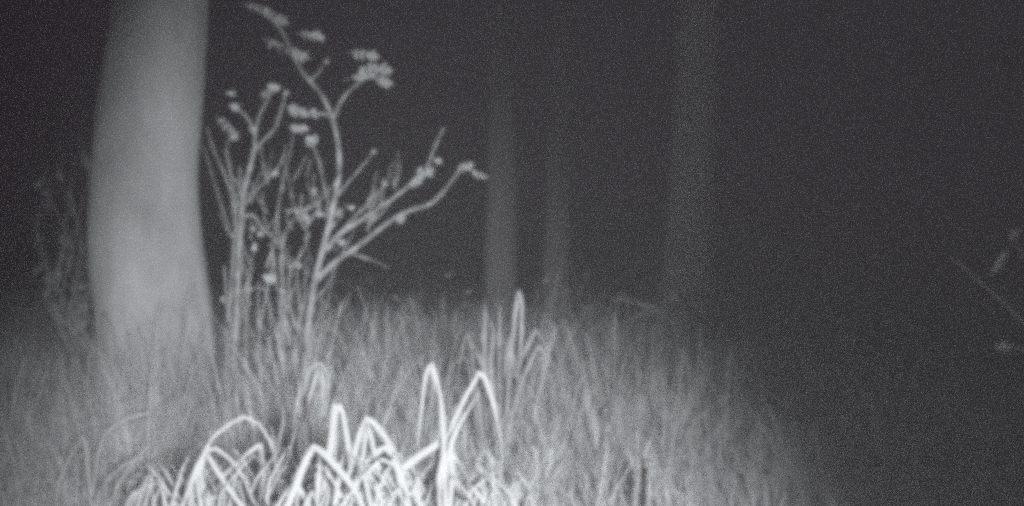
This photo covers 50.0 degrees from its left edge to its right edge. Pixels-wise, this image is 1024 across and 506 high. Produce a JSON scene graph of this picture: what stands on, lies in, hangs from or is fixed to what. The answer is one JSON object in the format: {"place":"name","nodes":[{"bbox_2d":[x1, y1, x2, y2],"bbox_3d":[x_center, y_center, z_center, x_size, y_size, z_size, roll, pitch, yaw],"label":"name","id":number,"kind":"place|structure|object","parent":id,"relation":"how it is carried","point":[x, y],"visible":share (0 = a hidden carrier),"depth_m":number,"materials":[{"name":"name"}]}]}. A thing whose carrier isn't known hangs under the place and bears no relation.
{"place":"outdoors","nodes":[
{"label":"outdoors","id":0,"kind":"place"},
{"bbox_2d":[0,200,1023,505],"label":"ground","id":1,"kind":"structure","parent":0,"point":[868,246],"depth_m":21.35,"materials":[{"name":"black soil"}]},
{"bbox_2d":[31,151,87,381],"bbox_3d":[-1.644,0.092,4.003,0.222,0.926,0.104,0,3,0],"label":"thicket","id":2,"kind":"object","parent":1,"relation":"on","point":[82,324],"visible":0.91,"depth_m":3.99,"materials":[{"name":"grey plant"}]},
{"bbox_2d":[31,128,89,366],"bbox_3d":[-1.750,0.033,4.300,0.254,1.046,0.070,0,3,0],"label":"bramble","id":3,"kind":"object","parent":1,"relation":"on","point":[86,163],"visible":0.58,"depth_m":4.29,"materials":[{"name":"grey plant"}]},
{"bbox_2d":[27,412,189,505],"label":"sedge tussock","id":4,"kind":"object","parent":1,"relation":"on","point":[90,486],"visible":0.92,"depth_m":2.31,"materials":[{"name":"grey plant"}]},
{"bbox_2d":[86,0,216,430],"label":"tree","id":5,"kind":"object","parent":1,"relation":"on","point":[143,217],"visible":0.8,"depth_m":3.55,"materials":[{"name":"grey plant"}]},
{"bbox_2d":[125,416,296,505],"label":"sedge tussock","id":6,"kind":"object","parent":1,"relation":"on","point":[193,482],"visible":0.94,"depth_m":1.88,"materials":[{"name":"grey plant"}]},
{"bbox_2d":[266,362,383,504],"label":"sedge tussock","id":7,"kind":"object","parent":1,"relation":"on","point":[300,451],"visible":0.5,"depth_m":2.19,"materials":[{"name":"grey plant"}]},
{"bbox_2d":[250,398,420,505],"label":"sedge tussock","id":8,"kind":"object","parent":1,"relation":"on","point":[335,484],"visible":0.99,"depth_m":1.56,"materials":[{"name":"white plant"}]},
{"bbox_2d":[202,3,486,453],"bbox_3d":[-0.515,-0.050,3.194,0.892,1.340,0.458,0,3,0],"label":"shrub","id":9,"kind":"object","parent":1,"relation":"on","point":[317,275],"visible":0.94,"depth_m":3.15,"materials":[{"name":"grey plant"}]},
{"bbox_2d":[364,361,516,505],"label":"sedge tussock","id":10,"kind":"object","parent":1,"relation":"on","point":[444,486],"visible":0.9,"depth_m":1.62,"materials":[{"name":"grey plant"}]},
{"bbox_2d":[0,253,976,376],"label":"undergrowth","id":11,"kind":"object","parent":1,"relation":"on","point":[545,281],"visible":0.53,"depth_m":4.91,"materials":[{"name":"grey plant"}]},
{"bbox_2d":[453,450,540,505],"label":"sedge tussock","id":12,"kind":"object","parent":1,"relation":"on","point":[513,491],"visible":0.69,"depth_m":2.16,"materials":[{"name":"white plant"}]},
{"bbox_2d":[483,0,518,329],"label":"tree","id":13,"kind":"object","parent":1,"relation":"on","point":[500,241],"visible":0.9,"depth_m":11.46,"materials":[{"name":"grey plant"}]},
{"bbox_2d":[442,289,559,478],"bbox_3d":[-0.013,0.436,2.937,0.320,0.705,0.283,2,3,27],"label":"sedge tussock","id":14,"kind":"object","parent":1,"relation":"on","point":[497,396],"visible":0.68,"depth_m":2.88,"materials":[{"name":"grey plant"}]},
{"bbox_2d":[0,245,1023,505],"bbox_3d":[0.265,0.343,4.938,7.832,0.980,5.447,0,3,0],"label":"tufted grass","id":15,"kind":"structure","parent":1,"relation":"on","point":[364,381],"depth_m":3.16,"materials":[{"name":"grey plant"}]},
{"bbox_2d":[539,0,575,330],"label":"tree","id":16,"kind":"object","parent":1,"relation":"on","point":[556,247],"visible":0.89,"depth_m":10.40,"materials":[{"name":"grey plant"}]},
{"bbox_2d":[590,435,684,505],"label":"sedge tussock","id":17,"kind":"object","parent":1,"relation":"on","point":[645,477],"visible":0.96,"depth_m":2.50,"materials":[{"name":"grey plant"}]},
{"bbox_2d":[608,296,686,357],"bbox_3d":[0.586,0.414,4.610,0.366,0.461,0.070,0,3,0],"label":"dead stalk","id":18,"kind":"object","parent":1,"relation":"on","point":[650,308],"visible":0.58,"depth_m":4.59,"materials":[{"name":"grey plant"}]},
{"bbox_2d":[655,0,720,339],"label":"tree","id":19,"kind":"object","parent":1,"relation":"on","point":[690,245],"visible":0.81,"depth_m":5.79,"materials":[{"name":"grey plant"}]},
{"bbox_2d":[694,325,701,392],"bbox_3d":[0.606,0.491,3.604,0.032,0.510,0.056,1,3,11],"label":"dead stalk","id":20,"kind":"object","parent":1,"relation":"on","point":[696,380],"visible":0.28,"depth_m":3.58,"materials":[{"name":"grey plant"}]},
{"bbox_2d":[949,227,1023,351],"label":"bramble","id":21,"kind":"object","parent":1,"relation":"on","point":[1004,345],"visible":1,"depth_m":2.29,"materials":[{"name":"grey plant"}]},
{"bbox_2d":[0,0,1023,200],"label":"sky","id":22,"kind":"structure","parent":0,"point":[816,101],"materials":[{"name":"black"}]}
]}

